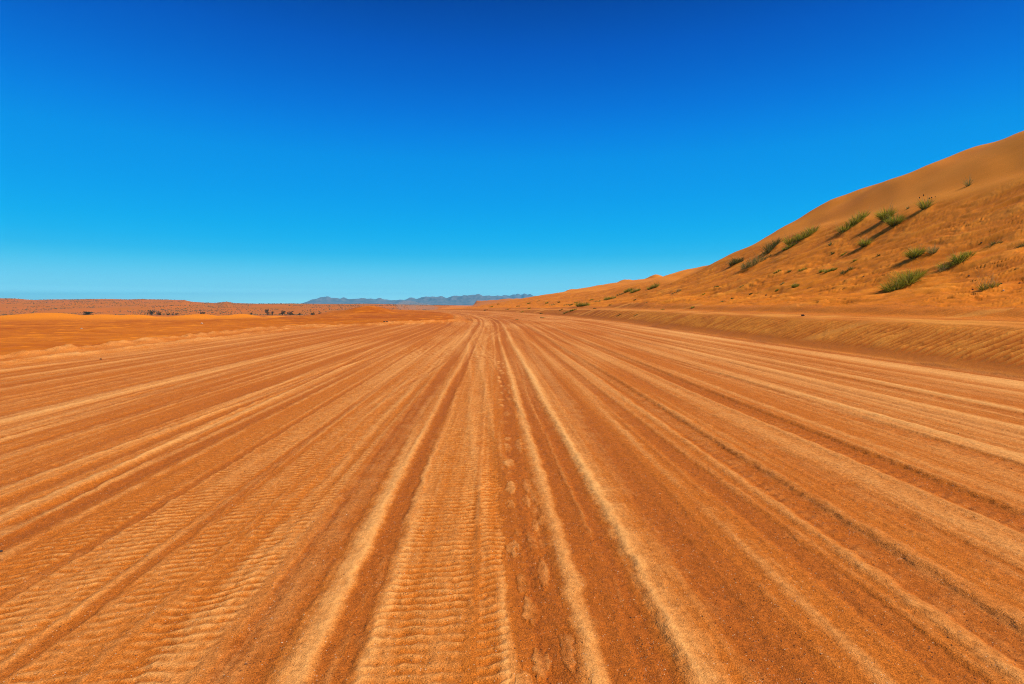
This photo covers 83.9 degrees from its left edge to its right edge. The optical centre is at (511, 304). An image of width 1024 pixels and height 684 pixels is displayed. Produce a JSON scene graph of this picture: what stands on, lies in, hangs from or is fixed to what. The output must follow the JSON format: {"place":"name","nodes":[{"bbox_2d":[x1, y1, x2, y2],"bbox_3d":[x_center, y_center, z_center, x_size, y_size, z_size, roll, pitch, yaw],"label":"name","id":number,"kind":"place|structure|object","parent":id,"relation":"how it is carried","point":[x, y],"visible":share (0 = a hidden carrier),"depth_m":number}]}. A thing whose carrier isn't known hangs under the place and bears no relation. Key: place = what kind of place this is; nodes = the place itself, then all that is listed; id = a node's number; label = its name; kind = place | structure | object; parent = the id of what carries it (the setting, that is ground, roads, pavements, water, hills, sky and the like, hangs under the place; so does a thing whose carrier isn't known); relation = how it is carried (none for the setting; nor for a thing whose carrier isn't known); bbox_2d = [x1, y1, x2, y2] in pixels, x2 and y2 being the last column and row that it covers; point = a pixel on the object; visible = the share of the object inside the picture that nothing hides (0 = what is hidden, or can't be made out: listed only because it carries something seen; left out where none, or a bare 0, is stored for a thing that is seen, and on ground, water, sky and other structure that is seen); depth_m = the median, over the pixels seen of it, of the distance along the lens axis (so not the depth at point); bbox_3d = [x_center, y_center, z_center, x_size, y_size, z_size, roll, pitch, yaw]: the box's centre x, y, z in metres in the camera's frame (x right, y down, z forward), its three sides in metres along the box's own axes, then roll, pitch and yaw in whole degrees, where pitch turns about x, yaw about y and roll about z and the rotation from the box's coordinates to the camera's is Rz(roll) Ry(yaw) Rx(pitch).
{"place":"outdoors","nodes":[
{"label":"outdoors","id":0,"kind":"place"},
{"bbox_2d":[0,306,452,354],"bbox_3d":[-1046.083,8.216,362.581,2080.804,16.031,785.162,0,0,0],"label":"ground","id":1,"kind":"structure","parent":0,"point":[32,331],"depth_m":46.80},
{"bbox_2d":[0,298,471,315],"bbox_3d":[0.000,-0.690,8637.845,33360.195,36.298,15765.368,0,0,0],"label":"hills","id":2,"kind":"structure","parent":0,"point":[114,309],"depth_m":1193.10},
{"bbox_2d":[0,298,442,314],"bbox_3d":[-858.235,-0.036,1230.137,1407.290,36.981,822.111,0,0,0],"label":"scrub","id":3,"kind":"object","parent":2,"relation":"on","point":[395,305],"visible":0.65,"depth_m":1191.78},
{"bbox_2d":[301,294,519,304],"bbox_3d":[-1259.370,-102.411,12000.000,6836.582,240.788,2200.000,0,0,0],"label":"mountains","id":4,"kind":"structure","parent":0,"point":[461,300],"depth_m":11696.76},
{"bbox_2d":[0,310,1023,683],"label":"road","id":5,"kind":"structure","parent":0,"point":[556,384],"depth_m":4.44},
{"bbox_2d":[0,0,1023,303],"label":"sky","id":6,"kind":"structure","parent":0,"point":[211,151]},
{"bbox_2d":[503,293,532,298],"bbox_3d":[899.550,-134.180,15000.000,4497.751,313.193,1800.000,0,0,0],"label":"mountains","id":7,"kind":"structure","parent":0,"point":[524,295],"depth_m":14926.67},
{"bbox_2d":[438,302,1023,376],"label":"embankment","id":8,"kind":"structure","parent":0,"point":[986,339],"depth_m":21.37},
{"bbox_2d":[440,131,1023,308],"bbox_3d":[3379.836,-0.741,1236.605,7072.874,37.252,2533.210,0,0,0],"label":"dune","id":9,"kind":"structure","parent":0,"point":[986,208],"depth_m":48.00},
{"bbox_2d":[574,300,592,305],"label":"grass tussock","id":10,"kind":"object","parent":9,"relation":"on","point":[581,304],"depth_m":93.07},
{"bbox_2d":[629,287,640,292],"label":"grass tussock","id":11,"kind":"object","parent":9,"relation":"on","point":[635,290],"depth_m":115.34},
{"bbox_2d":[647,280,658,289],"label":"grass tussock","id":12,"kind":"object","parent":9,"relation":"on","point":[653,286],"depth_m":109.68},
{"bbox_2d":[727,257,743,265],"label":"desert shrub","id":13,"kind":"object","parent":9,"relation":"on","point":[733,261],"visible":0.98,"depth_m":74.38},
{"bbox_2d":[741,250,766,268],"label":"desert shrub","id":14,"kind":"object","parent":9,"relation":"on","point":[755,262],"visible":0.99,"depth_m":65.45},
{"bbox_2d":[760,238,783,254],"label":"desert shrub","id":15,"kind":"object","parent":9,"relation":"on","point":[769,249],"visible":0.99,"depth_m":70.30},
{"bbox_2d":[782,239,798,250],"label":"grass tussock","id":16,"kind":"object","parent":9,"relation":"on","point":[789,246],"depth_m":64.74},
{"bbox_2d":[781,225,820,245],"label":"grass tussock","id":17,"kind":"object","parent":9,"relation":"on","point":[808,232],"depth_m":65.10},
{"bbox_2d":[838,265,856,273],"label":"desert shrub","id":18,"kind":"object","parent":9,"relation":"on","point":[843,272],"visible":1,"depth_m":42.68},
{"bbox_2d":[834,205,871,232],"bbox_3d":[34.443,-8.624,57.372,4.311,2.992,2.542,0,0,-6],"label":"grass tussock","id":19,"kind":"object","parent":9,"relation":"on","point":[852,223],"depth_m":57.27},
{"bbox_2d":[856,235,873,246],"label":"grass tussock","id":20,"kind":"object","parent":9,"relation":"on","point":[863,243],"depth_m":48.58},
{"bbox_2d":[874,200,899,220],"bbox_3d":[34.503,-8.673,52.365,2.667,2.038,2.670,0,0,0],"label":"grass tussock","id":21,"kind":"object","parent":9,"relation":"on","point":[882,214],"depth_m":52.21},
{"bbox_2d":[883,211,907,226],"bbox_3d":[33.257,-7.597,49.366,2.570,1.753,2.328,0,0,0],"label":"grass tussock","id":22,"kind":"object","parent":9,"relation":"on","point":[891,222],"depth_m":49.15},
{"bbox_2d":[874,264,929,291],"bbox_3d":[22.117,-1.540,31.977,3.266,1.811,2.720,0,0,0],"label":"grass tussock","id":23,"kind":"object","parent":9,"relation":"on","point":[902,282],"depth_m":31.79},
{"bbox_2d":[901,240,928,258],"bbox_3d":[26.852,-3.679,37.788,1.921,1.360,1.857,0,0,0],"label":"grass tussock","id":24,"kind":"object","parent":9,"relation":"on","point":[915,254],"depth_m":37.62},
{"bbox_2d":[915,194,938,209],"bbox_3d":[35.507,-8.810,48.757,2.136,1.462,1.838,0,0,-26],"label":"grass tussock","id":25,"kind":"object","parent":9,"relation":"on","point":[926,204],"depth_m":48.76},
{"bbox_2d":[926,243,940,253],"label":"grass tussock","id":26,"kind":"object","parent":9,"relation":"on","point":[935,249],"depth_m":37.06},
{"bbox_2d":[937,265,947,271],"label":"grass tussock","id":27,"kind":"object","parent":9,"relation":"on","point":[941,269],"depth_m":32.24},
{"bbox_2d":[934,250,975,269],"bbox_3d":[25.306,-2.649,32.366,2.446,1.420,1.776,0,0,0],"label":"grass tussock","id":28,"kind":"object","parent":9,"relation":"on","point":[957,260],"depth_m":32.28},
{"bbox_2d":[963,177,972,186],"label":"grass tussock","id":29,"kind":"object","parent":9,"relation":"on","point":[967,184],"depth_m":49.52},
{"bbox_2d":[973,268,1001,289],"bbox_3d":[20.663,-1.092,24.779,1.428,0.969,0.851,0,0,0],"label":"grass tussock","id":30,"kind":"object","parent":9,"relation":"on","point":[990,284],"depth_m":24.75},
{"bbox_2d":[986,240,1004,246],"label":"desert shrub","id":31,"kind":"object","parent":9,"relation":"on","point":[992,243],"visible":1,"depth_m":33.31}
]}

